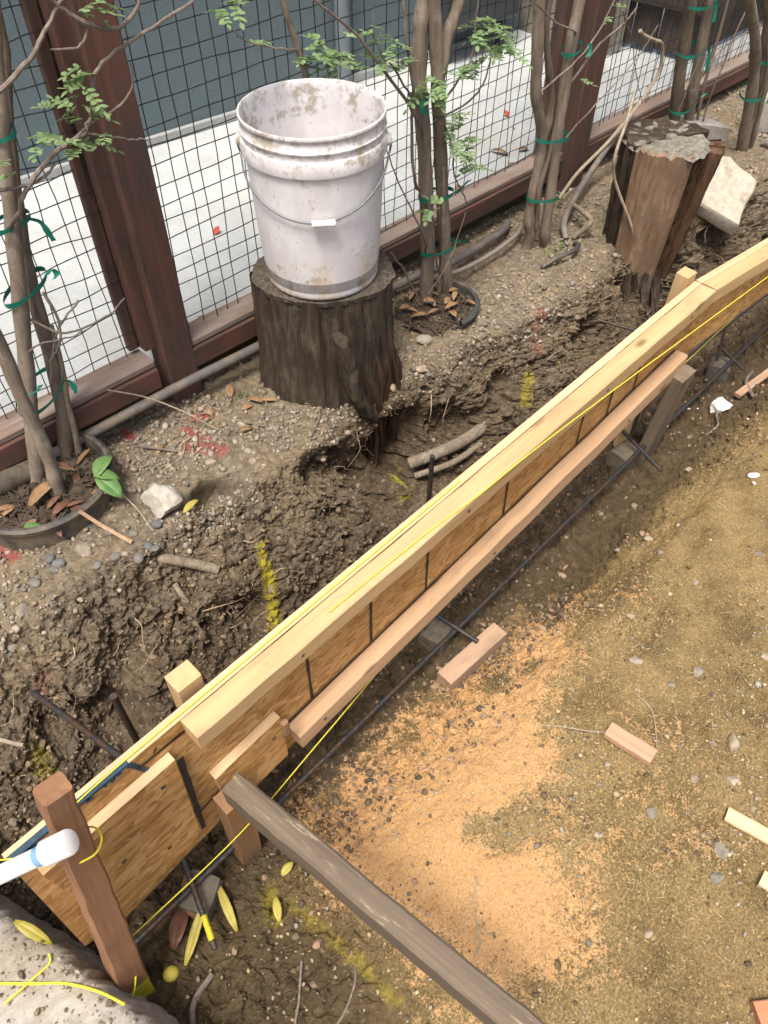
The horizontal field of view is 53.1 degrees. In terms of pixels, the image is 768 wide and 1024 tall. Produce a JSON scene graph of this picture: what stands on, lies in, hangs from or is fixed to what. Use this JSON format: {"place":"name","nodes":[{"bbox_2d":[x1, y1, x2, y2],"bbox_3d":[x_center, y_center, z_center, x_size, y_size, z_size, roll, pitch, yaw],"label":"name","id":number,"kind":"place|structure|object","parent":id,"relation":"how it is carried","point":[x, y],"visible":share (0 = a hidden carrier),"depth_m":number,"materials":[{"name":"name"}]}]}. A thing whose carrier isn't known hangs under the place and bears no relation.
{"place":"outdoors","nodes":[
{"label":"outdoors","id":0,"kind":"place"},
{"bbox_2d":[0,2,762,415],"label":"patio","id":1,"kind":"structure","parent":0,"point":[70,270],"depth_m":2.53,"materials":[{"name":"concrete"}]},
{"bbox_2d":[0,0,521,193],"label":"stucco wall","id":2,"kind":"structure","parent":1,"relation":"on","point":[28,98],"depth_m":2.74,"materials":[{"name":"paint"}]},
{"bbox_2d":[334,0,351,81],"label":"downpipe","id":3,"kind":"object","parent":2,"relation":"attached to","point":[343,11],"depth_m":2.95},
{"bbox_2d":[442,0,519,63],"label":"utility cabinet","id":4,"kind":"object","parent":1,"relation":"on","point":[499,12],"visible":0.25,"depth_m":3.20,"materials":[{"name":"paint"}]},
{"bbox_2d":[519,0,630,55],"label":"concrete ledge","id":5,"kind":"object","parent":1,"relation":"on","point":[524,15],"visible":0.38,"depth_m":3.36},
{"bbox_2d":[623,0,763,55],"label":"timber gate","id":6,"kind":"structure","parent":1,"relation":"on","point":[660,4],"depth_m":3.30,"materials":[{"name":"brown wood"}]},
{"bbox_2d":[0,80,767,1023],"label":"ground","id":7,"kind":"structure","parent":0,"point":[402,736],"depth_m":1.57,"materials":[{"name":"soil"}]},
{"bbox_2d":[0,737,23,746],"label":"twig","id":8,"kind":"object","parent":7,"relation":"on","point":[11,742],"visible":1,"depth_m":1.15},
{"bbox_2d":[0,457,30,496],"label":"rotten log","id":9,"kind":"object","parent":7,"relation":"on","point":[15,476],"visible":0.72,"depth_m":1.70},
{"bbox_2d":[16,603,27,617],"bbox_3d":[-0.722,0.197,1.531,0.025,0.018,0.034,-4,49,-4],"label":"stone","id":10,"kind":"object","parent":7,"relation":"on","point":[21,610],"visible":1,"depth_m":1.52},
{"bbox_2d":[29,578,40,587],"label":"pebble","id":11,"kind":"object","parent":7,"relation":"on","point":[35,582],"visible":1,"depth_m":1.56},
{"bbox_2d":[0,431,112,550],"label":"plant pot","id":12,"kind":"object","parent":7,"relation":"on","point":[69,522],"visible":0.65,"depth_m":1.67,"materials":[{"name":"black plastic"}]},
{"bbox_2d":[28,481,51,505],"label":"fallen leaf","id":13,"kind":"object","parent":12,"relation":"in","point":[40,491],"visible":0.71,"depth_m":1.67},
{"bbox_2d":[52,500,70,515],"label":"fallen leaf","id":14,"kind":"object","parent":12,"relation":"on","point":[58,507],"visible":1,"depth_m":1.67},
{"bbox_2d":[0,0,196,498],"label":"slim tree","id":15,"kind":"object","parent":12,"relation":"in","point":[24,287],"visible":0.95,"depth_m":1.43,"materials":[{"name":"grey plant"}]},
{"bbox_2d":[92,454,111,475],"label":"green leaf","id":16,"kind":"object","parent":12,"relation":"on","point":[101,462],"visible":1,"depth_m":1.70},
{"bbox_2d":[93,469,119,479],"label":"green leaf","id":17,"kind":"object","parent":12,"relation":"on","point":[108,472],"visible":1,"depth_m":1.68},
{"bbox_2d":[95,474,122,498],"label":"green leaf","id":18,"kind":"object","parent":12,"relation":"on","point":[111,487],"visible":1,"depth_m":1.68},
{"bbox_2d":[52,559,65,567],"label":"pebble","id":19,"kind":"object","parent":7,"relation":"on","point":[59,563],"visible":1,"depth_m":1.59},
{"bbox_2d":[75,542,91,556],"bbox_3d":[-0.636,0.081,1.624,0.034,0.023,0.044,-16,51,-13],"label":"stone","id":20,"kind":"object","parent":7,"relation":"on","point":[82,549],"visible":1,"depth_m":1.62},
{"bbox_2d":[0,894,178,1023],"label":"concrete slab","id":21,"kind":"structure","parent":7,"relation":"on","point":[85,961],"depth_m":1.15,"materials":[{"name":"concrete"}]},
{"bbox_2d":[4,953,51,1004],"bbox_3d":[-0.525,0.695,1.139,0.014,0.006,0.082,29,55,23],"label":"string","id":22,"kind":"object","parent":21,"relation":"on","point":[29,981],"visible":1,"depth_m":1.14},
{"bbox_2d":[13,919,53,944],"bbox_3d":[-0.538,0.648,1.183,0.068,0.026,0.017,18,51,15],"label":"fallen leaf","id":23,"kind":"object","parent":21,"relation":"on","point":[31,931],"visible":1,"depth_m":1.18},
{"bbox_2d":[0,981,124,1005],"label":"string","id":24,"kind":"object","parent":21,"relation":"on","point":[113,998],"visible":1,"depth_m":1.14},
{"bbox_2d":[0,929,135,1023],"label":"slab grit","id":25,"kind":"object","parent":21,"relation":"on","point":[21,975],"visible":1,"depth_m":1.13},
{"bbox_2d":[32,772,153,996],"bbox_3d":[-0.387,0.572,1.073,0.047,0.778,0.051,37,50,28],"label":"wooden stake","id":26,"kind":"object","parent":7,"relation":"on","point":[58,807],"visible":0.88,"depth_m":0.97,"materials":[{"name":"brown wood"}]},
{"bbox_2d":[0,829,78,884],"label":"pvc pipe","id":27,"kind":"object","parent":26,"relation":"attached to","point":[59,846],"visible":1,"depth_m":0.80,"materials":[{"name":"plastic"}]},
{"bbox_2d":[79,826,102,863],"bbox_3d":[-0.353,0.391,0.908,0.042,0.018,0.038,-17,51,-14],"label":"string","id":28,"kind":"object","parent":26,"relation":"attached to","point":[99,847],"visible":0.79,"depth_m":0.90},
{"bbox_2d":[78,510,132,543],"bbox_3d":[-0.590,0.029,1.629,0.115,0.067,0.014,15,51,13],"label":"twig","id":29,"kind":"object","parent":7,"relation":"on","point":[103,526],"visible":1,"depth_m":1.64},
{"bbox_2d":[109,693,139,743],"bbox_3d":[-0.422,0.444,1.369,0.020,0.490,0.012,9,50,8],"label":"rebar","id":30,"kind":"object","parent":7,"relation":"on","point":[122,714],"visible":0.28,"depth_m":1.23,"materials":[{"name":"metal"}]},
{"bbox_2d":[133,553,143,563],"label":"pebble","id":31,"kind":"object","parent":7,"relation":"on","point":[138,558],"visible":1,"depth_m":1.61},
{"bbox_2d":[53,341,258,457],"bbox_3d":[-0.783,-0.102,1.748,1.623,0.059,0.056,-37,58,-28],"label":"irrigation pipe","id":32,"kind":"object","parent":7,"relation":"on","point":[107,424],"visible":0.62,"depth_m":1.88,"materials":[{"name":"plastic"}]},
{"bbox_2d":[133,445,187,453],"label":"twig","id":33,"kind":"object","parent":7,"relation":"on","point":[157,448],"visible":1,"depth_m":1.85,"materials":[{"name":"wood"}]},
{"bbox_2d":[140,482,182,518],"bbox_3d":[-0.493,-0.033,1.708,0.077,0.070,0.108,-34,57,-26],"label":"rock","id":34,"kind":"object","parent":7,"relation":"on","point":[160,500],"visible":1,"depth_m":1.68,"materials":[{"name":"stone"}]},
{"bbox_2d":[107,389,218,429],"bbox_3d":[-0.525,-0.255,1.845,0.230,0.154,0.037,-5,49,-5],"label":"twig","id":35,"kind":"object","parent":7,"relation":"on","point":[165,404],"visible":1,"depth_m":1.85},
{"bbox_2d":[163,965,178,982],"bbox_3d":[-0.365,0.791,1.316,0.028,0.024,0.026,-18,51,-15],"label":"yellow fruit","id":36,"kind":"object","parent":7,"relation":"on","point":[170,973],"visible":1,"depth_m":1.31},
{"bbox_2d":[168,909,188,949],"bbox_3d":[-0.360,0.725,1.361,0.030,0.025,0.090,4,49,3],"label":"fallen leaf","id":37,"kind":"object","parent":7,"relation":"on","point":[178,924],"visible":0.71,"depth_m":1.35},
{"bbox_2d":[172,582,200,631],"bbox_3d":[-0.420,0.212,1.654,0.017,0.094,0.105,-26,54,-21],"label":"cut root","id":38,"kind":"object","parent":7,"relation":"on","point":[178,589],"visible":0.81,"depth_m":1.64,"materials":[{"name":"brown wood"}]},
{"bbox_2d":[156,554,219,574],"bbox_3d":[-0.436,0.110,1.658,0.165,0.050,0.032,7,49,6],"label":"cut root","id":39,"kind":"object","parent":7,"relation":"on","point":[187,562],"visible":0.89,"depth_m":1.65,"materials":[{"name":"brown wood"}]},
{"bbox_2d":[181,873,195,918],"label":"fallen leaf","id":40,"kind":"object","parent":7,"relation":"on","point":[183,884],"visible":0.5,"depth_m":1.38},
{"bbox_2d":[183,499,198,512],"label":"fallen leaf","id":41,"kind":"object","parent":7,"relation":"on","point":[189,505],"visible":1,"depth_m":1.70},
{"bbox_2d":[184,899,204,965],"bbox_3d":[-0.328,0.729,1.335,0.017,0.027,0.103,10,50,8],"label":"fallen leaf","id":42,"kind":"object","parent":7,"relation":"on","point":[194,933],"visible":0.83,"depth_m":1.33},
{"bbox_2d":[176,869,222,921],"bbox_3d":[-0.331,0.693,1.388,0.062,0.056,0.064,13,50,11],"label":"spacer block","id":43,"kind":"object","parent":7,"relation":"on","point":[208,887],"depth_m":1.37,"materials":[{"name":"concrete"}]},
{"bbox_2d":[181,856,217,950],"bbox_3d":[-0.329,0.666,1.341,0.012,0.033,0.192,-22,52,-18],"label":"rebar","id":44,"kind":"object","parent":43,"relation":"on","point":[200,908],"visible":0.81,"depth_m":1.33,"materials":[{"name":"metal"}]},
{"bbox_2d":[189,972,213,1023],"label":"twig","id":45,"kind":"object","parent":7,"relation":"on","point":[200,990],"visible":1,"depth_m":1.28,"materials":[{"name":"wood"}]},
{"bbox_2d":[217,885,237,931],"bbox_3d":[-0.282,0.702,1.373,0.016,0.010,0.098,-24,53,-19],"label":"fallen leaf","id":46,"kind":"object","parent":7,"relation":"on","point":[227,908],"visible":0.89,"depth_m":1.37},
{"bbox_2d":[226,417,266,426],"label":"twig","id":47,"kind":"object","parent":7,"relation":"on","point":[249,422],"visible":1,"depth_m":1.91,"materials":[{"name":"brown wood"}]},
{"bbox_2d":[273,895,281,920],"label":"fallen leaf","id":48,"kind":"object","parent":7,"relation":"on","point":[277,910],"visible":1,"depth_m":1.36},
{"bbox_2d":[204,0,369,78],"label":"slim tree","id":49,"kind":"object","parent":7,"relation":"on","point":[330,54],"visible":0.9,"depth_m":1.63,"materials":[{"name":"green plant"}]},
{"bbox_2d":[281,861,293,875],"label":"fallen leaf","id":50,"kind":"object","parent":7,"relation":"on","point":[286,868],"visible":1,"depth_m":1.40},
{"bbox_2d":[294,951,356,1023],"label":"twig","id":51,"kind":"object","parent":7,"relation":"on","point":[299,993],"visible":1,"depth_m":1.28,"materials":[{"name":"wood"}]},
{"bbox_2d":[249,249,403,467],"bbox_3d":[-0.113,-0.360,2.070,0.365,0.648,0.415,-37,58,-28],"label":"tree stump","id":52,"kind":"object","parent":7,"relation":"on","point":[335,354],"visible":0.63,"depth_m":1.86,"materials":[{"name":"wood"}]},
{"bbox_2d":[235,78,391,299],"bbox_3d":[-0.146,-0.697,1.689,0.308,0.369,0.308,-37,58,-28],"label":"bucket","id":53,"kind":"object","parent":52,"relation":"on","point":[312,151],"visible":1,"depth_m":1.62,"materials":[{"name":"plastic"}]},
{"bbox_2d":[1,190,756,784],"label":"rootlets","id":54,"kind":"object","parent":7,"relation":"hanging from","point":[257,538],"visible":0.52,"depth_m":1.76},
{"bbox_2d":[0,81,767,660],"bbox_3d":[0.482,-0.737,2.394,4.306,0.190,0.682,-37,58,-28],"label":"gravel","id":55,"kind":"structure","parent":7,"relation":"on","point":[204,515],"depth_m":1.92,"materials":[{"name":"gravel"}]},
{"bbox_2d":[1,238,767,945],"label":"formwork","id":56,"kind":"object","parent":7,"relation":"on","point":[157,808],"visible":0.87,"depth_m":1.32,"materials":[{"name":"yellow wood"}]},
{"bbox_2d":[31,690,121,758],"bbox_3d":[-0.480,0.339,1.210,0.266,0.080,0.011,28,55,22],"label":"rebar","id":57,"kind":"object","parent":56,"relation":"attached to","point":[81,728],"visible":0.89,"depth_m":1.21,"materials":[{"name":"metal"}]},
{"bbox_2d":[77,480,460,802],"bbox_3d":[-0.144,0.167,1.147,0.024,0.011,0.818,34,57,26],"label":"string","id":58,"kind":"object","parent":56,"relation":"on","point":[85,794],"visible":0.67,"depth_m":1.12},
{"bbox_2d":[222,772,544,1023],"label":"brace beam","id":59,"kind":"structure","parent":56,"relation":"attached to","point":[462,980],"depth_m":1.05,"materials":[{"name":"wood"}]},
{"bbox_2d":[133,316,735,935],"bbox_3d":[0.498,-0.123,1.821,0.039,0.080,2.677,34,57,26],"label":"string","id":60,"kind":"object","parent":56,"relation":"attached to","point":[297,768],"visible":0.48,"depth_m":1.33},
{"bbox_2d":[329,276,767,611],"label":"string","id":61,"kind":"object","parent":56,"relation":"attached to","point":[530,453],"visible":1,"depth_m":1.38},
{"bbox_2d":[687,293,767,358],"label":"rebar","id":62,"kind":"object","parent":56,"relation":"attached to","point":[694,351],"visible":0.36,"depth_m":2.37,"materials":[{"name":"metal"}]},
{"bbox_2d":[79,77,747,431],"bbox_3d":[0.178,-0.845,2.530,7.500,0.230,0.047,-37,58,-28],"label":"retaining board","id":63,"kind":"object","parent":7,"relation":"on","point":[416,254],"depth_m":2.44,"materials":[{"name":"wood"}]},
{"bbox_2d":[0,0,763,470],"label":"wire fence","id":64,"kind":"object","parent":63,"relation":"on","point":[122,206],"visible":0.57,"depth_m":1.77,"materials":[{"name":"metal"}]},
{"bbox_2d":[416,334,431,344],"bbox_3d":[0.110,-0.475,2.119,0.047,0.022,0.038,-10,50,-9],"label":"stone","id":65,"kind":"object","parent":7,"relation":"on","point":[424,339],"visible":1,"depth_m":2.11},
{"bbox_2d":[83,345,767,1023],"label":"trench crumbs","id":66,"kind":"object","parent":7,"relation":"on","point":[335,799],"visible":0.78,"depth_m":1.57,"materials":[{"name":"soil"}]},
{"bbox_2d":[426,454,434,502],"bbox_3d":[0.095,0.045,1.716,0.011,0.490,0.022,-11,50,-9],"label":"rebar","id":67,"kind":"object","parent":7,"relation":"on","point":[430,476],"visible":0.3,"depth_m":1.57,"materials":[{"name":"metal"}]},
{"bbox_2d":[418,617,453,655],"bbox_3d":[0.121,0.282,1.746,0.063,0.057,0.064,27,54,21],"label":"spacer block","id":68,"kind":"object","parent":7,"relation":"on","point":[433,633],"depth_m":1.73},
{"bbox_2d":[393,278,479,336],"bbox_3d":[0.151,-0.540,2.236,0.256,0.172,0.240,-37,58,-28],"label":"plant pot","id":69,"kind":"object","parent":7,"relation":"on","point":[464,315],"visible":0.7,"depth_m":2.18,"materials":[{"name":"black plastic"}]},
{"bbox_2d":[312,0,532,302],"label":"slim tree","id":70,"kind":"object","parent":69,"relation":"in","point":[427,17],"visible":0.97,"depth_m":1.81,"materials":[{"name":"grey plant"}]},
{"bbox_2d":[407,421,486,468],"bbox_3d":[0.200,-0.200,2.130,0.304,0.087,0.081,-29,55,-23],"label":"cut root","id":71,"kind":"object","parent":7,"relation":"on","point":[469,436],"visible":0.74,"depth_m":2.09,"materials":[{"name":"brown wood"}]},
{"bbox_2d":[414,441,482,478],"bbox_3d":[0.181,-0.137,2.113,0.208,0.057,0.038,-19,52,-16],"label":"cut root","id":72,"kind":"object","parent":7,"relation":"on","point":[453,461],"visible":0.91,"depth_m":2.10,"materials":[{"name":"brown wood"}]},
{"bbox_2d":[134,323,767,944],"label":"rebar","id":73,"kind":"object","parent":7,"relation":"on","point":[152,925],"visible":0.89,"depth_m":1.64,"materials":[{"name":"metal"}]},
{"bbox_2d":[435,614,478,643],"bbox_3d":[0.154,0.253,1.698,0.126,0.021,0.011,29,55,23],"label":"rebar","id":74,"kind":"object","parent":73,"relation":"attached to","point":[457,628],"visible":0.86,"depth_m":1.69,"materials":[{"name":"metal"}]},
{"bbox_2d":[621,429,662,471],"bbox_3d":[0.687,-0.172,2.067,0.011,0.026,0.178,-22,53,-18],"label":"rebar","id":75,"kind":"object","parent":73,"relation":"attached to","point":[643,452],"visible":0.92,"depth_m":2.06,"materials":[{"name":"metal"}]},
{"bbox_2d":[629,412,640,436],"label":"rebar","id":76,"kind":"object","parent":75,"relation":"on","point":[634,425],"visible":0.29,"depth_m":2.04,"materials":[{"name":"metal"}]},
{"bbox_2d":[715,322,728,361],"bbox_3d":[0.997,-0.578,2.212,0.010,0.283,0.109,6,49,5],"label":"rebar","id":77,"kind":"object","parent":73,"relation":"on","point":[721,343],"visible":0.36,"depth_m":2.25,"materials":[{"name":"metal"}]},
{"bbox_2d":[717,344,744,370],"bbox_3d":[1.050,-0.468,2.324,0.010,0.020,0.118,-19,52,-16],"label":"rebar","id":78,"kind":"object","parent":73,"relation":"on","point":[735,361],"visible":0.94,"depth_m":2.32,"materials":[{"name":"metal"}]},
{"bbox_2d":[392,219,511,292],"bbox_3d":[0.167,-0.752,2.346,0.758,0.049,0.083,-37,58,-28],"label":"irrigation pipe","id":79,"kind":"object","parent":7,"relation":"on","point":[503,229],"visible":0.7,"depth_m":2.36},
{"bbox_2d":[162,412,767,1023],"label":"grit","id":80,"kind":"object","parent":7,"relation":"on","point":[578,876],"visible":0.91,"depth_m":1.41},
{"bbox_2d":[418,225,522,283],"bbox_3d":[0.293,-0.788,2.368,0.496,0.033,0.069,-37,58,-28],"label":"drip hose","id":81,"kind":"object","parent":7,"relation":"on","point":[492,252],"visible":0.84,"depth_m":2.35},
{"bbox_2d":[437,623,506,690],"bbox_3d":[0.194,0.318,1.685,0.178,0.043,0.041,-37,58,-25],"label":"wood offcut","id":82,"kind":"object","parent":7,"relation":"on","point":[465,662],"visible":1,"depth_m":1.67,"materials":[{"name":"wood"}]},
{"bbox_2d":[185,427,767,1023],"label":"wood shavings","id":83,"kind":"object","parent":7,"relation":"on","point":[571,803],"visible":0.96,"depth_m":1.42},
{"bbox_2d":[472,875,480,961],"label":"twig","id":84,"kind":"object","parent":7,"relation":"on","point":[476,920],"visible":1,"depth_m":1.31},
{"bbox_2d":[494,724,604,732],"bbox_3d":[0.325,0.425,1.508,0.216,0.046,0.006,8,49,7],"label":"twig","id":85,"kind":"object","parent":7,"relation":"on","point":[563,727],"visible":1,"depth_m":1.49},
{"bbox_2d":[540,241,580,268],"bbox_3d":[0.562,-0.805,2.391,0.199,0.040,0.058,-37,58,-28],"label":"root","id":86,"kind":"object","parent":7,"relation":"on","point":[577,244],"visible":1,"depth_m":2.36,"materials":[{"name":"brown wood"}]},
{"bbox_2d":[572,203,593,239],"bbox_3d":[0.646,-0.951,2.508,0.064,0.075,0.126,5,49,4],"label":"surface root","id":87,"kind":"object","parent":7,"relation":"on","point":[588,216],"visible":1,"depth_m":2.48,"materials":[{"name":"brown wood"}]},
{"bbox_2d":[521,0,657,249],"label":"slim tree","id":88,"kind":"object","parent":7,"relation":"on","point":[540,38],"visible":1,"depth_m":2.12,"materials":[{"name":"grey plant"}]},
{"bbox_2d":[560,115,633,240],"bbox_3d":[0.708,-1.144,2.596,0.067,0.180,0.628,22,52,18],"label":"irrigation pipe","id":89,"kind":"object","parent":7,"relation":"on","point":[579,190],"visible":0.87,"depth_m":2.59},
{"bbox_2d":[557,29,663,199],"bbox_3d":[0.761,-1.332,2.544,0.465,0.465,0.032,-33,57,-25],"label":"dead branch","id":90,"kind":"object","parent":7,"relation":"on","point":[635,108],"visible":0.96,"depth_m":2.61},
{"bbox_2d":[600,319,635,331],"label":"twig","id":91,"kind":"object","parent":7,"relation":"on","point":[618,325],"visible":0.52,"depth_m":2.23,"materials":[{"name":"wood"}]},
{"bbox_2d":[605,440,638,472],"bbox_3d":[0.661,-0.153,2.125,0.064,0.057,0.062,-32,56,-25],"label":"spacer block","id":92,"kind":"object","parent":7,"relation":"on","point":[618,456],"depth_m":2.11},
{"bbox_2d":[604,722,657,765],"bbox_3d":[0.466,0.438,1.452,0.094,0.018,0.033,29,55,28],"label":"wood offcut","id":93,"kind":"object","parent":7,"relation":"on","point":[630,743],"visible":1,"depth_m":1.45,"materials":[{"name":"wood"}]},
{"bbox_2d":[647,807,656,818],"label":"stone","id":94,"kind":"object","parent":7,"relation":"on","point":[651,812],"visible":1,"depth_m":1.38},
{"bbox_2d":[602,115,725,317],"bbox_3d":[0.845,-0.904,2.464,0.291,0.606,0.295,-37,58,-28],"label":"tree stump","id":95,"kind":"object","parent":7,"relation":"on","point":[666,167],"visible":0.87,"depth_m":2.29,"materials":[{"name":"brown wood"}]},
{"bbox_2d":[612,90,635,234],"bbox_3d":[0.727,-0.963,2.307,0.147,0.485,0.178,-37,58,-28],"label":"surface root","id":96,"kind":"object","parent":95,"relation":"on","point":[616,152],"visible":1,"depth_m":2.20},
{"bbox_2d":[693,666,704,676],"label":"stone","id":97,"kind":"object","parent":7,"relation":"on","point":[698,671],"visible":1,"depth_m":1.56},
{"bbox_2d":[680,115,730,141],"bbox_3d":[1.196,-1.467,2.926,0.195,0.056,0.128,-1,41,-14],"label":"concrete chunk","id":98,"kind":"object","parent":7,"relation":"on","point":[719,130],"visible":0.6,"depth_m":2.89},
{"bbox_2d":[668,0,762,121],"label":"slim tree","id":99,"kind":"object","parent":7,"relation":"on","point":[683,56],"visible":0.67,"depth_m":2.67,"materials":[{"name":"brown plant"}]},
{"bbox_2d":[710,872,723,884],"bbox_3d":[0.567,0.623,1.310,0.023,0.014,0.018,-21,52,-17],"label":"stone","id":100,"kind":"object","parent":7,"relation":"on","point":[716,878],"visible":1,"depth_m":1.30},
{"bbox_2d":[705,355,731,382],"bbox_3d":[1.037,-0.441,2.375,0.062,0.056,0.064,22,52,18],"label":"spacer block","id":101,"kind":"object","parent":7,"relation":"on","point":[715,367],"depth_m":2.35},
{"bbox_2d":[710,397,732,412],"bbox_3d":[0.982,-0.307,2.239,0.052,0.056,0.043,36,58,27],"label":"paper wad","id":102,"kind":"object","parent":7,"relation":"on","point":[720,404],"visible":0.94,"depth_m":2.22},
{"bbox_2d":[714,841,728,858],"bbox_3d":[0.586,0.589,1.336,0.023,0.016,0.032,-30,55,-24],"label":"stone","id":103,"kind":"object","parent":7,"relation":"on","point":[721,851],"visible":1,"depth_m":1.33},
{"bbox_2d":[696,156,756,235],"bbox_3d":[1.111,-1.067,2.561,0.231,0.056,0.253,16,78,4],"label":"concrete chunk","id":104,"kind":"object","parent":7,"relation":"on","point":[729,191],"visible":0.66,"depth_m":2.53,"materials":[{"name":"concrete"}]},
{"bbox_2d":[726,776,739,785],"bbox_3d":[0.640,0.490,1.408,0.022,0.012,0.018,-29,55,-23],"label":"stone","id":105,"kind":"object","parent":7,"relation":"on","point":[732,780],"visible":1,"depth_m":1.40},
{"bbox_2d":[727,733,740,751],"bbox_3d":[0.660,0.435,1.454,0.029,0.024,0.031,-14,51,-12],"label":"stone","id":106,"kind":"object","parent":7,"relation":"on","point":[734,743],"visible":1,"depth_m":1.45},
{"bbox_2d":[724,807,767,844],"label":"wood offcut","id":107,"kind":"object","parent":7,"relation":"on","point":[747,825],"visible":1,"depth_m":1.34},
{"bbox_2d":[745,371,754,397],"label":"twig","id":108,"kind":"object","parent":7,"relation":"on","point":[748,376],"visible":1,"depth_m":2.30,"materials":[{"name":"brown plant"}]},
{"bbox_2d":[734,368,767,398],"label":"wood offcut","id":109,"kind":"object","parent":7,"relation":"on","point":[744,389],"visible":1,"depth_m":2.29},
{"bbox_2d":[736,0,767,151],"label":"slim tree","id":110,"kind":"object","parent":7,"relation":"on","point":[756,91],"visible":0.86,"depth_m":2.60,"materials":[{"name":"brown plant"}]},
{"bbox_2d":[749,999,767,1023],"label":"wood offcut","id":111,"kind":"object","parent":7,"relation":"on","point":[759,1008],"visible":1,"depth_m":1.18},
{"bbox_2d":[758,92,767,132],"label":"concrete chunk","id":112,"kind":"object","parent":7,"relation":"on","point":[763,125],"visible":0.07,"depth_m":2.92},
{"bbox_2d":[758,870,767,891],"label":"wood offcut","id":113,"kind":"object","parent":7,"relation":"on","point":[763,882],"visible":1,"depth_m":1.29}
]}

